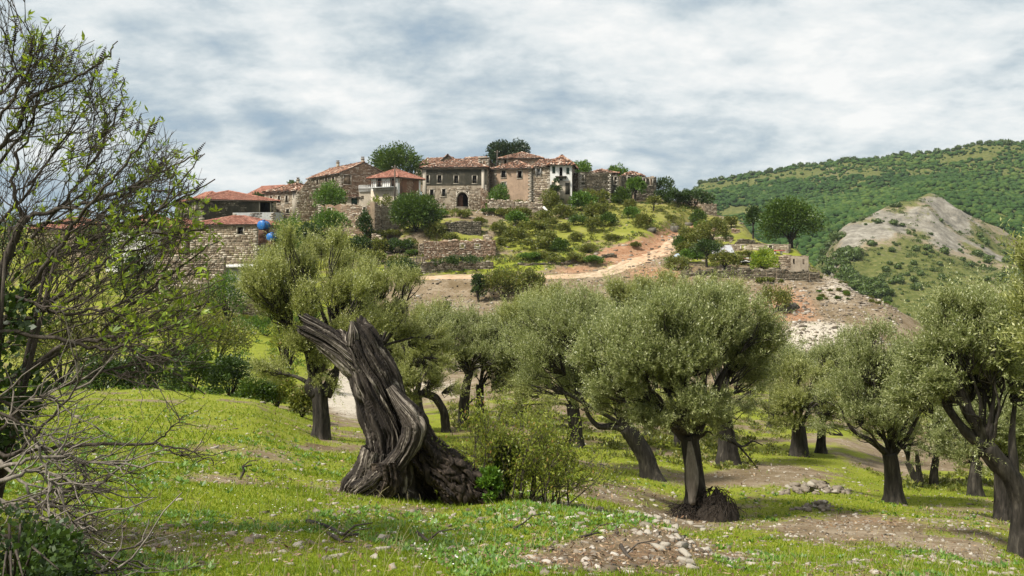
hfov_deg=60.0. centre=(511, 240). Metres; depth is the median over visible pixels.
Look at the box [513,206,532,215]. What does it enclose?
bush
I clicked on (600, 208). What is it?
bush
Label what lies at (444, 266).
terrace wall
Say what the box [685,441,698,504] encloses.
bark strip
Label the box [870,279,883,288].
hill tree
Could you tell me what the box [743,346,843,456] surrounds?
olive tree
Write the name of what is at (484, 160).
tower house
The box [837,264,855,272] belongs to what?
hill tree
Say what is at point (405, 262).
bush
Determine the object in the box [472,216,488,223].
bush
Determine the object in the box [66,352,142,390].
bush
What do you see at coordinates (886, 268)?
hill tree
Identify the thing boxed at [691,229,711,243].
bush
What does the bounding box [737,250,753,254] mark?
bush
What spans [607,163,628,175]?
broadleaf tree
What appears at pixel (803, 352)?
olive tree
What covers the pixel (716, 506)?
root mound
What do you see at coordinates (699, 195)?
bush
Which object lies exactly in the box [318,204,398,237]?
ruined enclosure
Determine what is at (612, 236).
bush
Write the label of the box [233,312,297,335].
bush
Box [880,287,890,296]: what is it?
hill tree
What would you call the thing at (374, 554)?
loose stones
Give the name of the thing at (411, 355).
olive tree
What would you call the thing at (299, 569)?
grass
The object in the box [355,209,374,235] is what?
broadleaf tree
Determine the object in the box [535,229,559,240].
bush
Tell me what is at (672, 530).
stone
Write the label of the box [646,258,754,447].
olive tree
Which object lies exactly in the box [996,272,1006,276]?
hill tree
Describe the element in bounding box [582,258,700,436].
olive tree
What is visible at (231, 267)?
flat roof hut
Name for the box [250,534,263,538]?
stone
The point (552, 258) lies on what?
bush
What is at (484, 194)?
stone pillar
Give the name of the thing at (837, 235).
hill tree
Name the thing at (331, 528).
fallen branch
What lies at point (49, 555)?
bramble bush
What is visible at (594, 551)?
stone
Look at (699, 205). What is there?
ridge ruin
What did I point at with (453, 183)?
stone house
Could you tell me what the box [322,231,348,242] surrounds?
bush
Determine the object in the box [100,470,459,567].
daisies
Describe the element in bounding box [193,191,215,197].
red roof house
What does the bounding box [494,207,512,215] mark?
bush
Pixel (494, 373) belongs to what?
olive tree
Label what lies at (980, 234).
hill tree
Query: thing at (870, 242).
hill tree
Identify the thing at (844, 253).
hill tree
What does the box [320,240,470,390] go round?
olive tree
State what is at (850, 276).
hill tree
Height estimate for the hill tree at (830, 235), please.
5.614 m
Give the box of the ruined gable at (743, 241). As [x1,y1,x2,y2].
[735,239,763,243]
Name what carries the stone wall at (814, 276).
on the ground at (840, 452)
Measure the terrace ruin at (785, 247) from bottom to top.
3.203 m
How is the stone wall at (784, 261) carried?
on the ground at (840, 452)
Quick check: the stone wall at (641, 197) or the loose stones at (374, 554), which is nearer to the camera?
the loose stones at (374, 554)
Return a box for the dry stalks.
[17,399,1023,575]
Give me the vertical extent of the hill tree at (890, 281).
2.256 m
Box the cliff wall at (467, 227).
[444,220,480,235]
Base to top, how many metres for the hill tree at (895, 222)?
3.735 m
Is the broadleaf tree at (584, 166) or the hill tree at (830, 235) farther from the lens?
the hill tree at (830, 235)
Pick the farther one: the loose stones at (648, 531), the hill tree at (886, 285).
the hill tree at (886, 285)
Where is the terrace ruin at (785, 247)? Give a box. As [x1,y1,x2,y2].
[726,244,790,252]
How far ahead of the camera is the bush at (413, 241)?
130.27 m
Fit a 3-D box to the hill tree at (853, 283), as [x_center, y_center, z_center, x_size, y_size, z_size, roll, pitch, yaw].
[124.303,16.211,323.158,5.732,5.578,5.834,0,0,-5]
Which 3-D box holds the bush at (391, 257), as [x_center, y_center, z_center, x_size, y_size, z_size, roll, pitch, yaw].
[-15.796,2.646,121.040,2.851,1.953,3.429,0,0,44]
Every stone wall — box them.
[154,254,226,306]
[228,288,290,317]
[633,193,651,200]
[779,255,791,269]
[808,272,819,281]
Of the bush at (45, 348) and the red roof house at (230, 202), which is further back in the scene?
the red roof house at (230, 202)
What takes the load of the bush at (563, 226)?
on the ground at (840, 452)
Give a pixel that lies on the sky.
(277, 92)
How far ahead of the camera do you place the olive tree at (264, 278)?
19.78 m
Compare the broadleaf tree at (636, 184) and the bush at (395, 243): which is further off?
the broadleaf tree at (636, 184)
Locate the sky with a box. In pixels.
[0,0,1023,226]
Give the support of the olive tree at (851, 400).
on the ground at (840, 452)
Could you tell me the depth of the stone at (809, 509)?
16.87 m
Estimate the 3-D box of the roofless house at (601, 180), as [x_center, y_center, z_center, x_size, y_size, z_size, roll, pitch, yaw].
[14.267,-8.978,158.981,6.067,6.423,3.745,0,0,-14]
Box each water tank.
[257,220,269,250]
[266,232,276,247]
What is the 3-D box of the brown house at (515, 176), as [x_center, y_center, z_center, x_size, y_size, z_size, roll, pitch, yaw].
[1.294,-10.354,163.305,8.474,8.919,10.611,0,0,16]
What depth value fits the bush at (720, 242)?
120.50 m
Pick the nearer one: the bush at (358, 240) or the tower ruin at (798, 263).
the tower ruin at (798, 263)
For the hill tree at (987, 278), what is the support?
on the ground at (840, 452)
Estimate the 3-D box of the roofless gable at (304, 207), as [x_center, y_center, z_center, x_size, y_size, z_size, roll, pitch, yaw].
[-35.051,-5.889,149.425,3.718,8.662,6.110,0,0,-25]
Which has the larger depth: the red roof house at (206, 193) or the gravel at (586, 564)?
the red roof house at (206, 193)
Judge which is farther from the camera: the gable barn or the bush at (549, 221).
the gable barn
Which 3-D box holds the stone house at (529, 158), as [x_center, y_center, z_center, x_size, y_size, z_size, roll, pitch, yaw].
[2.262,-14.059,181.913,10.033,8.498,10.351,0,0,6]
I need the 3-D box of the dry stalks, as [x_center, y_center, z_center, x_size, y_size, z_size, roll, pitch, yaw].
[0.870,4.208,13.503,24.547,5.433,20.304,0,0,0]
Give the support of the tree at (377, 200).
on the ground at (840, 452)
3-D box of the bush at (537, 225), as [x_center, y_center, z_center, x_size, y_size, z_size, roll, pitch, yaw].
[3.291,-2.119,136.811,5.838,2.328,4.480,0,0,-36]
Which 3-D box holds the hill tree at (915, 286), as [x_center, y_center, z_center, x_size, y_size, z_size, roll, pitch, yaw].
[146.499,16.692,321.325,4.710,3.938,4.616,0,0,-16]
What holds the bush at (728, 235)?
on the ground at (840, 452)
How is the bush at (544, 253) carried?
on the ground at (840, 452)
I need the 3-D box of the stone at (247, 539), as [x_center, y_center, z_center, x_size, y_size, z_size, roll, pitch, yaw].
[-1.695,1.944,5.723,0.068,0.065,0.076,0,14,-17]
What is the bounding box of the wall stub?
[418,243,423,254]
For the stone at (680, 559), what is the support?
on the ground at (840, 452)
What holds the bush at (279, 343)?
on the ground at (840, 452)
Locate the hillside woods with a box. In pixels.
[692,141,1023,266]
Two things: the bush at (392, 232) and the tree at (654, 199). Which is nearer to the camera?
the bush at (392, 232)
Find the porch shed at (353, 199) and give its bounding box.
[345,194,358,204]
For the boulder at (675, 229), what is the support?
on the ground at (840, 452)
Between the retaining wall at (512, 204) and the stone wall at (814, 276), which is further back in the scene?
the retaining wall at (512, 204)
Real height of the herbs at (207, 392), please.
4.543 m
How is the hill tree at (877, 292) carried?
on the ground at (840, 452)
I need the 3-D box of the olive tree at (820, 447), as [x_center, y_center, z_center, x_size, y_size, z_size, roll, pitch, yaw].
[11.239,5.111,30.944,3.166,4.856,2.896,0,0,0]
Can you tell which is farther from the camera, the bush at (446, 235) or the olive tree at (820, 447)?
the bush at (446, 235)
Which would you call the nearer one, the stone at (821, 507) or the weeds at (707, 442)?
the stone at (821, 507)
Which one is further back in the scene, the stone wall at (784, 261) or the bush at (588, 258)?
the bush at (588, 258)
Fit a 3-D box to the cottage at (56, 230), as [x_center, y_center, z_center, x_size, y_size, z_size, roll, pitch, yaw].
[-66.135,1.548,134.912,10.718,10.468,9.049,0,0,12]
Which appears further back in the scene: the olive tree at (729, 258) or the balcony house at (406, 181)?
the balcony house at (406, 181)
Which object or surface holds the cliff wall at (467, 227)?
on the ground at (840, 452)
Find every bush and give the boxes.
[0,250,59,497]
[0,501,97,575]
[1,303,129,383]
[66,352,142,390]
[111,346,191,390]
[130,300,204,346]
[147,276,228,319]
[159,340,230,392]
[175,310,260,359]
[199,351,254,396]
[202,269,250,322]
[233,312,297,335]
[233,376,277,403]
[250,364,299,406]
[267,308,302,389]
[286,385,312,417]
[293,301,326,325]
[294,231,326,250]
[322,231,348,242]
[335,239,369,252]
[346,233,371,252]
[351,248,386,260]
[367,229,386,238]
[368,236,394,251]
[382,228,401,235]
[382,237,414,253]
[385,255,419,275]
[386,190,445,231]
[386,253,407,262]
[399,237,418,248]
[403,249,418,254]
[424,221,447,237]
[431,254,483,265]
[443,231,459,239]
[450,208,472,217]
[470,273,486,301]
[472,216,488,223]
[472,266,539,297]
[474,464,505,503]
[479,437,523,497]
[480,207,494,212]
[485,182,509,207]
[489,220,507,231]
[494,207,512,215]
[495,236,513,243]
[501,226,526,240]
[504,209,530,223]
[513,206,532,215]
[515,267,547,291]
[516,220,548,233]
[516,252,540,259]
[519,236,552,248]
[532,209,553,218]
[533,249,556,259]
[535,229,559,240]
[537,187,562,210]
[541,217,558,224]
[545,256,564,261]
[549,177,563,201]
[549,237,570,251]
[550,202,577,217]
[555,222,572,229]
[565,251,584,261]
[567,189,598,209]
[567,214,591,224]
[567,231,585,240]
[577,242,597,252]
[582,188,611,205]
[582,200,609,216]
[582,255,605,262]
[584,214,603,230]
[597,212,618,223]
[603,233,620,239]
[610,185,631,203]
[621,206,641,217]
[623,198,636,207]
[628,241,641,246]
[631,212,652,228]
[650,187,689,202]
[664,214,678,219]
[671,234,689,246]
[673,188,715,206]
[674,240,694,252]
[677,226,695,235]
[679,248,704,260]
[688,209,707,221]
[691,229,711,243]
[693,220,711,228]
[715,238,724,248]
[721,233,734,238]
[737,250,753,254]
[738,254,747,262]
[749,245,780,269]
[754,284,795,311]
[755,277,783,282]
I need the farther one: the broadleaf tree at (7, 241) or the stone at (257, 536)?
the broadleaf tree at (7, 241)
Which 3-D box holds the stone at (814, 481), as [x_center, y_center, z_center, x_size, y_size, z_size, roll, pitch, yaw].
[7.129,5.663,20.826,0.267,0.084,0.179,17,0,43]
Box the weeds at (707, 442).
[446,381,1023,493]
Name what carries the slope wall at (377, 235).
on the ground at (840, 452)
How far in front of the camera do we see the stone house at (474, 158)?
177.94 m
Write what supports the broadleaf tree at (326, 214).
on the ground at (840, 452)
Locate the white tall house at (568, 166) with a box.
[546,154,578,206]
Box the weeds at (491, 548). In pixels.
[0,403,1023,575]
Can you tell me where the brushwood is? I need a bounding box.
[0,295,246,575]
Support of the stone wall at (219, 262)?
on the ground at (840, 452)
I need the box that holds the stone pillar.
[481,188,488,208]
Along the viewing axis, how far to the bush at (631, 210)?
145.44 m
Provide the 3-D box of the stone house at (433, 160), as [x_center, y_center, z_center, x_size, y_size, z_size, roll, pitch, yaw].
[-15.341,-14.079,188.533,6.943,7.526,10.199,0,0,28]
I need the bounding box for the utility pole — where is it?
[392,165,397,198]
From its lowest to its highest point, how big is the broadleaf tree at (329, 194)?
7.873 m
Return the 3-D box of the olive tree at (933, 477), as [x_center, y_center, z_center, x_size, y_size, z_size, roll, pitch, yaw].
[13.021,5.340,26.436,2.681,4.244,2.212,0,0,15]
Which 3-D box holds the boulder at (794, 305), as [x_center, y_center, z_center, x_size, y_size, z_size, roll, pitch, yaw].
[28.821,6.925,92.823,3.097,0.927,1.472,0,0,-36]
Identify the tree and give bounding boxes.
[0,0,231,432]
[0,208,35,274]
[10,232,74,296]
[73,222,119,291]
[105,251,153,298]
[220,199,404,439]
[252,191,263,196]
[270,212,301,255]
[287,180,302,183]
[298,219,323,250]
[310,179,347,207]
[310,206,352,233]
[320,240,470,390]
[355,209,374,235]
[366,193,381,204]
[367,141,429,184]
[379,292,463,412]
[380,194,392,213]
[384,314,475,432]
[403,297,514,425]
[452,293,540,422]
[483,138,530,166]
[491,276,556,418]
[492,272,601,448]
[493,264,666,481]
[553,267,813,512]
[572,159,591,172]
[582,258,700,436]
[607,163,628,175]
[625,176,647,200]
[646,194,661,210]
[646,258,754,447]
[656,176,677,189]
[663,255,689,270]
[682,231,703,243]
[689,238,721,266]
[695,217,730,240]
[699,271,778,464]
[708,248,740,268]
[724,215,738,227]
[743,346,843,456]
[744,205,762,238]
[755,195,829,248]
[765,333,828,427]
[796,301,951,504]
[802,317,866,453]
[815,254,826,263]
[818,247,827,254]
[823,240,831,246]
[824,263,833,273]
[827,231,836,241]
[830,251,837,257]
[833,231,846,239]
[835,257,849,265]
[836,247,848,254]
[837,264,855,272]
[841,248,852,256]
[842,273,854,278]
[846,250,861,260]
[847,278,859,289]
[849,272,860,277]
[853,246,863,254]
[857,286,873,295]
[859,253,1023,557]
[859,277,870,284]
[866,239,874,245]
[868,326,933,486]
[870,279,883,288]
[871,288,882,298]
[873,218,882,223]
[880,282,888,288]
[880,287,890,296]
[881,265,890,271]
[883,295,892,301]
[886,279,894,283]
[888,247,895,251]
[889,218,898,225]
[892,274,904,284]
[894,201,902,206]
[894,262,902,268]
[906,401,972,486]
[908,378,1023,522]
[909,275,917,281]
[910,244,919,250]
[910,260,916,264]
[910,282,922,289]
[919,331,1019,496]
[923,243,932,250]
[938,273,945,278]
[939,247,950,254]
[966,260,975,266]
[969,215,1023,396]
[971,250,981,256]
[975,140,982,144]
[976,232,984,237]
[981,239,989,245]
[982,257,991,263]
[983,275,991,280]
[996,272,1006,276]
[1001,256,1011,262]
[1003,138,1011,144]
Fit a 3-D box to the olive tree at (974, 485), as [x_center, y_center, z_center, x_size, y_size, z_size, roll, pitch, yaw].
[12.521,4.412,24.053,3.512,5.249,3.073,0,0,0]
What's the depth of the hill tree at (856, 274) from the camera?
331.64 m
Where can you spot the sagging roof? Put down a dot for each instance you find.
(634, 173)
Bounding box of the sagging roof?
[619,171,644,193]
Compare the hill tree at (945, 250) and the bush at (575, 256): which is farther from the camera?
the hill tree at (945, 250)
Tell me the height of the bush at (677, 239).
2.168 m
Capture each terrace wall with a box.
[384,261,493,273]
[424,239,495,259]
[680,267,808,281]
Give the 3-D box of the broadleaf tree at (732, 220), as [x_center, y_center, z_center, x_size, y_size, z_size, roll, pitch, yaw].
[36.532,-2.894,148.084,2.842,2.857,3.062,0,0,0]
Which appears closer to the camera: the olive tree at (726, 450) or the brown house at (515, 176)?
the olive tree at (726, 450)
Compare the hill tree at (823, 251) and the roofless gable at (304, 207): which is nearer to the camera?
the roofless gable at (304, 207)
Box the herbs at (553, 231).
[379,201,726,271]
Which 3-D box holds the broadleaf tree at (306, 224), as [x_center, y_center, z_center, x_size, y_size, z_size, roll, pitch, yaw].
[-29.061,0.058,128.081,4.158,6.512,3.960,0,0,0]
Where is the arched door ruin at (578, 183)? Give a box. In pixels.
[573,174,618,203]
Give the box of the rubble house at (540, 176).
[531,158,561,202]
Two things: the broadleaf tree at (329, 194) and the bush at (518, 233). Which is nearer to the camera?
the bush at (518, 233)
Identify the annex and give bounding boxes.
[233,212,283,221]
[359,185,370,205]
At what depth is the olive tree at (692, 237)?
127.19 m
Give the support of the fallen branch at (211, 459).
on the ground at (840, 452)
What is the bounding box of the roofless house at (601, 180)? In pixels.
[574,172,610,202]
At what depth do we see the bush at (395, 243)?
127.47 m
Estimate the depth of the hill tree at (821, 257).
397.01 m
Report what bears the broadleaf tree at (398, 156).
on the ground at (840, 452)
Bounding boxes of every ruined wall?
[469,194,480,210]
[483,235,491,240]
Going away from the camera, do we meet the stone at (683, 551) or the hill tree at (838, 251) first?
the stone at (683, 551)
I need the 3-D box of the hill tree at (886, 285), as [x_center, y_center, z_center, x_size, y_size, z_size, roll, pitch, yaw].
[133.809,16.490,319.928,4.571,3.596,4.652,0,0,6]
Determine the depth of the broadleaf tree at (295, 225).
115.63 m
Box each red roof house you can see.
[175,190,280,220]
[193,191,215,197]
[247,185,282,193]
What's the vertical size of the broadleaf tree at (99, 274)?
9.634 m
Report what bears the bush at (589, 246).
on the ground at (840, 452)
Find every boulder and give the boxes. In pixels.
[647,227,655,232]
[670,226,680,232]
[778,302,799,310]
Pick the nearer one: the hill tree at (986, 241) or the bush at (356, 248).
the bush at (356, 248)
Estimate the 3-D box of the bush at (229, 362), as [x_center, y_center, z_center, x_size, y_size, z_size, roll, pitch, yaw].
[-12.187,5.808,38.139,2.600,2.150,2.557,0,0,43]
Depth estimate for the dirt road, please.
117.31 m
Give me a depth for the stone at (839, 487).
20.67 m
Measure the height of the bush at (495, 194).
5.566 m
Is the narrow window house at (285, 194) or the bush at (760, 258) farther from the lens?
the narrow window house at (285, 194)
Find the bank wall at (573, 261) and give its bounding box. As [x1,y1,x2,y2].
[517,253,616,265]
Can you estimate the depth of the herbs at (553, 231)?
138.17 m
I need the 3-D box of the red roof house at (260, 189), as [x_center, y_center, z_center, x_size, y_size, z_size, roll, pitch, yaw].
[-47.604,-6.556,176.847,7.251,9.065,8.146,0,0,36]
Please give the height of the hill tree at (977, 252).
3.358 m
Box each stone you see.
[151,543,160,547]
[244,537,254,543]
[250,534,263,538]
[376,546,390,549]
[377,534,390,538]
[540,567,549,574]
[590,550,605,554]
[650,543,666,550]
[659,541,670,546]
[661,527,678,532]
[673,533,681,539]
[674,541,688,547]
[677,547,691,556]
[677,556,695,565]
[686,563,698,569]
[803,506,811,511]
[810,479,819,483]
[817,503,825,509]
[831,485,843,490]
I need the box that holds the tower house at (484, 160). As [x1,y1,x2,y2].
[478,157,489,165]
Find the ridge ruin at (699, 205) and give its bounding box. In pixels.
[680,192,709,208]
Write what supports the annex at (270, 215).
on the ground at (840, 452)
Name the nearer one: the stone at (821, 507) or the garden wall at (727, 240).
the stone at (821, 507)
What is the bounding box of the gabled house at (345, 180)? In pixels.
[306,157,382,203]
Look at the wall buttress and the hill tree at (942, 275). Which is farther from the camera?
the hill tree at (942, 275)
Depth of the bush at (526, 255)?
122.45 m
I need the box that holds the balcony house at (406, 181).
[366,169,425,205]
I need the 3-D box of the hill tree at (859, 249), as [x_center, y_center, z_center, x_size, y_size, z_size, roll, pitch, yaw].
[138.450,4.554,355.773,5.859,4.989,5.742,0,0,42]
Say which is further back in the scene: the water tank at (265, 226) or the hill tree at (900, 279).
the hill tree at (900, 279)
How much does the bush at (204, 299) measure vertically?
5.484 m
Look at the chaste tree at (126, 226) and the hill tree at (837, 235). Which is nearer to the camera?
the chaste tree at (126, 226)
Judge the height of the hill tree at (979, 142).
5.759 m
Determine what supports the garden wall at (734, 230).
on the ground at (840, 452)
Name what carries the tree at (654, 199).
on the ground at (840, 452)
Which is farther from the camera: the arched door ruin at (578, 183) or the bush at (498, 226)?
the arched door ruin at (578, 183)
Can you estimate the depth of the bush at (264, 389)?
28.84 m
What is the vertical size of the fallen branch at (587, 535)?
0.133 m
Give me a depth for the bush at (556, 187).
153.62 m
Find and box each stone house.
[415,157,454,191]
[419,158,492,209]
[464,156,494,167]
[496,151,544,164]
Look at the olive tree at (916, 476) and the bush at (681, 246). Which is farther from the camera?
the bush at (681, 246)
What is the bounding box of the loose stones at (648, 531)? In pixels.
[509,447,1021,574]
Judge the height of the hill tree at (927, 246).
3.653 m
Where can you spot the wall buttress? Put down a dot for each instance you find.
(376, 212)
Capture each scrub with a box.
[396,200,722,272]
[808,263,830,276]
[816,194,1023,315]
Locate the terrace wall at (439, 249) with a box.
[424,239,495,259]
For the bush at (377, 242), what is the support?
on the ground at (840, 452)
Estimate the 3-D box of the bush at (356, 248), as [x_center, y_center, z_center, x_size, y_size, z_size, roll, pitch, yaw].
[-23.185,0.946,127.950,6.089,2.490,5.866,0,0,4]
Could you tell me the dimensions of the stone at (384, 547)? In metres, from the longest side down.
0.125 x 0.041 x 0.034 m
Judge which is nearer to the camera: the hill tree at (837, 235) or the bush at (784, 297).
the bush at (784, 297)
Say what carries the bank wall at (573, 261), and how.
on the ground at (840, 452)
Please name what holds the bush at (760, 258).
on the ground at (840, 452)
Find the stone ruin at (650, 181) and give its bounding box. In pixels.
[618,175,656,197]
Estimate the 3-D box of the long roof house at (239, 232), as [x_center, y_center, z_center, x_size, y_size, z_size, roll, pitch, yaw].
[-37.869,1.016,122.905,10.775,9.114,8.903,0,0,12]
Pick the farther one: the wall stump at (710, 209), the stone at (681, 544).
the wall stump at (710, 209)
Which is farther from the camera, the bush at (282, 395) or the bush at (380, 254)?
the bush at (380, 254)
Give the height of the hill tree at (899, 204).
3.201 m
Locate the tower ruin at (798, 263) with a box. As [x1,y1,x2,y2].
[790,255,808,272]
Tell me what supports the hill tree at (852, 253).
on the ground at (840, 452)
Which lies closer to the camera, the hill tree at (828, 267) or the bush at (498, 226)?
the bush at (498, 226)
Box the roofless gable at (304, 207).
[296,179,318,221]
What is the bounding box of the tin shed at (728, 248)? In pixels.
[712,245,733,261]
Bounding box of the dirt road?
[326,235,677,281]
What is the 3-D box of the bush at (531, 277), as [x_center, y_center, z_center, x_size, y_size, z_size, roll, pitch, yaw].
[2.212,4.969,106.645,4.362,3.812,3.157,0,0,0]
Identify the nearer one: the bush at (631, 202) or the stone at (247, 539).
the stone at (247, 539)
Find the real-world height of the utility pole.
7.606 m
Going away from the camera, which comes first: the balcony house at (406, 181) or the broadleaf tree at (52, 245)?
the broadleaf tree at (52, 245)
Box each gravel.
[0,389,1022,575]
[330,255,902,371]
[373,200,744,266]
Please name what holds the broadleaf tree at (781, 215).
on the ground at (840, 452)
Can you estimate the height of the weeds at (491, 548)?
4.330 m
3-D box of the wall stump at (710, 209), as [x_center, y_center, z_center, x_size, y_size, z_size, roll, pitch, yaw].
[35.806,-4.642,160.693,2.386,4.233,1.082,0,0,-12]
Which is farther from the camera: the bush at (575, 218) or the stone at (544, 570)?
the bush at (575, 218)
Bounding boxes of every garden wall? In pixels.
[714,237,732,241]
[731,228,739,232]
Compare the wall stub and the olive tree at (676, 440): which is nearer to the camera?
the olive tree at (676, 440)
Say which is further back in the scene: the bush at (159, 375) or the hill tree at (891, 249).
the hill tree at (891, 249)
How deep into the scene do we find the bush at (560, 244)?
126.41 m
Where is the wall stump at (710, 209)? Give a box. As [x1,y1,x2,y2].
[703,203,716,215]
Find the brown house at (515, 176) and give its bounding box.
[490,160,533,201]
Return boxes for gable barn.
[438,154,452,161]
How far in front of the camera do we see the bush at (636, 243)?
127.04 m
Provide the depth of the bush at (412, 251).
125.33 m
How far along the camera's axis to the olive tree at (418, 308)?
37.83 m
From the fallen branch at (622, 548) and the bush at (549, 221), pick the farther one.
the bush at (549, 221)
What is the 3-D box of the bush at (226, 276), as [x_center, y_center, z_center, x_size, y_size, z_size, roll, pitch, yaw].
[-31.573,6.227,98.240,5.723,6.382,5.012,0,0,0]
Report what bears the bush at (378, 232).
on the ground at (840, 452)
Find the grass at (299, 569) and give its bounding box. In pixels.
[0,388,1023,575]
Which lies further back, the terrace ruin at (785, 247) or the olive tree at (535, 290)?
the terrace ruin at (785, 247)
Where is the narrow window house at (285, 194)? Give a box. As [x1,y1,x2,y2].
[261,177,324,220]
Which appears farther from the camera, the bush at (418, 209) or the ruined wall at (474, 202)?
the ruined wall at (474, 202)
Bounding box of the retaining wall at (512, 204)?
[487,199,542,215]
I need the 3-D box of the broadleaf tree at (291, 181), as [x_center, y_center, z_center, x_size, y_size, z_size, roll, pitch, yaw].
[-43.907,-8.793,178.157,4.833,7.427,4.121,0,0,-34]
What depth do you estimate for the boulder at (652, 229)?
136.71 m
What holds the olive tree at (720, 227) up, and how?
on the ground at (840, 452)
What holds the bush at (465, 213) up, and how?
on the ground at (840, 452)
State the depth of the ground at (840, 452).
26.91 m
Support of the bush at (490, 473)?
on the ground at (840, 452)
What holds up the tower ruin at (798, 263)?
on the ground at (840, 452)
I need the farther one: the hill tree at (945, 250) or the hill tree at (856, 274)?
the hill tree at (945, 250)
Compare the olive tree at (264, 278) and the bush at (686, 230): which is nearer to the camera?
the olive tree at (264, 278)
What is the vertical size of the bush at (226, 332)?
4.200 m
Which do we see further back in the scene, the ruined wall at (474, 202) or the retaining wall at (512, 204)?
the ruined wall at (474, 202)
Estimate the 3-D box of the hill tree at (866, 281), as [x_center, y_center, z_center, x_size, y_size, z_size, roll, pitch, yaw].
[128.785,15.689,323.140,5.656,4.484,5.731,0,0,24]
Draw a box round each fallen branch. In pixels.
[195,457,231,465]
[240,459,259,477]
[305,519,372,536]
[326,528,369,542]
[415,528,455,542]
[513,513,545,529]
[580,523,612,537]
[619,540,655,559]
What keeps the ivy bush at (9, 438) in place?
on the ground at (840, 452)
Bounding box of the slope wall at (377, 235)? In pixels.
[371,234,382,249]
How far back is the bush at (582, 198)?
150.63 m
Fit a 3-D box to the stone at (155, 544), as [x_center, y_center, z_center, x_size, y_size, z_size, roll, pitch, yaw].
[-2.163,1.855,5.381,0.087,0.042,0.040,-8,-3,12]
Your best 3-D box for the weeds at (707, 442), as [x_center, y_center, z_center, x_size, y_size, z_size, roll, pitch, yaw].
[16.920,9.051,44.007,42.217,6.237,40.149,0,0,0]
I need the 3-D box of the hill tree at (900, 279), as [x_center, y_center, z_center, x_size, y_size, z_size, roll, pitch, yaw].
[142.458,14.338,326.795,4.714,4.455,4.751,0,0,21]
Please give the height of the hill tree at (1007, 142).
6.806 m
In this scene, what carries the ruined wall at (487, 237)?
on the ground at (840, 452)
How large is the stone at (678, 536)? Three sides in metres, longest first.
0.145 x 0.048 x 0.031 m
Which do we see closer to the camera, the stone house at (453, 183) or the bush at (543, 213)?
the bush at (543, 213)
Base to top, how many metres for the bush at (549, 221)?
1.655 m
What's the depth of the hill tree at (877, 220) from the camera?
388.02 m
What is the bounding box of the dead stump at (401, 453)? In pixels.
[295,313,512,505]
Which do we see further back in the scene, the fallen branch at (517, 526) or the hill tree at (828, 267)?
the hill tree at (828, 267)
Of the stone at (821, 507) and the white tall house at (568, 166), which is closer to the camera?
the stone at (821, 507)
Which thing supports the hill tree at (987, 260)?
on the ground at (840, 452)
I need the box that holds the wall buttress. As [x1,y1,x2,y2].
[370,202,381,234]
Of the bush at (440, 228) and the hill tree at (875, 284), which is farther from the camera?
the hill tree at (875, 284)
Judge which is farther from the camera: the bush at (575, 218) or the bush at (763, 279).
the bush at (575, 218)
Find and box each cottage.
[27,217,113,252]
[105,219,168,273]
[156,219,191,255]
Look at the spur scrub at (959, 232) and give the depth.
353.69 m
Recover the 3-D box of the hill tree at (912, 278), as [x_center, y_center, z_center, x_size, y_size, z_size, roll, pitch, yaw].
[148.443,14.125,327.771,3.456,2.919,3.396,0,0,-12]
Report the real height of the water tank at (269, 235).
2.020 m
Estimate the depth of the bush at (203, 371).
35.84 m
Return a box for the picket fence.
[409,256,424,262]
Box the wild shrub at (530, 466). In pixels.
[432,376,647,505]
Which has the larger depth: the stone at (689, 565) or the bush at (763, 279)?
the bush at (763, 279)
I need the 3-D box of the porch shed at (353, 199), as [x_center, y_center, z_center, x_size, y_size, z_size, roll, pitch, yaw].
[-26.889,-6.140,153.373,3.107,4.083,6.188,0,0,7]
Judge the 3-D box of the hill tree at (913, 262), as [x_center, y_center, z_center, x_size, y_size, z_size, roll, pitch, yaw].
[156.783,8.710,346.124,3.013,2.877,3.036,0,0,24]
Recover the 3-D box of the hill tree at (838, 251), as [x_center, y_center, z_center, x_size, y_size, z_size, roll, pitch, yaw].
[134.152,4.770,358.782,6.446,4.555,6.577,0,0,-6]
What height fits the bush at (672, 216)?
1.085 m
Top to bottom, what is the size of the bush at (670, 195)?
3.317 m
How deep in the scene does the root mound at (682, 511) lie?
15.72 m
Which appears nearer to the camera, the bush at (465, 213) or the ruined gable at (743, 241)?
the ruined gable at (743, 241)
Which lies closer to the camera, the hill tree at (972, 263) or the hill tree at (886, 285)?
the hill tree at (886, 285)
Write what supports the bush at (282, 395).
on the ground at (840, 452)
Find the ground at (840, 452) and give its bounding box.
[0,144,1023,575]
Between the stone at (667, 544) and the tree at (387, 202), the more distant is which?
the tree at (387, 202)
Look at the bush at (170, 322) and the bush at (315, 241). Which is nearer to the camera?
the bush at (170, 322)
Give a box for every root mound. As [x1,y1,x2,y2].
[663,496,702,520]
[686,486,750,522]
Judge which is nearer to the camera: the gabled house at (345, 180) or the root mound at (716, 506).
the root mound at (716, 506)
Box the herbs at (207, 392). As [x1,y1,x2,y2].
[0,314,327,402]
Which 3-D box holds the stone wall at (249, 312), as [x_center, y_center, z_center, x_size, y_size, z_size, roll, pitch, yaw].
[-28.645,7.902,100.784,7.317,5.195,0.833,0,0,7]
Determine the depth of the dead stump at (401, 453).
10.72 m
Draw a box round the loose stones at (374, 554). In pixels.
[10,390,563,565]
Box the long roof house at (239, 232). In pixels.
[188,215,287,264]
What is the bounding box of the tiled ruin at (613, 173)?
[591,168,619,175]
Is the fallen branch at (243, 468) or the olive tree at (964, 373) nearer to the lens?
the fallen branch at (243, 468)
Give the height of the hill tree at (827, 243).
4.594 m
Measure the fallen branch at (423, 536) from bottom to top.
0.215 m

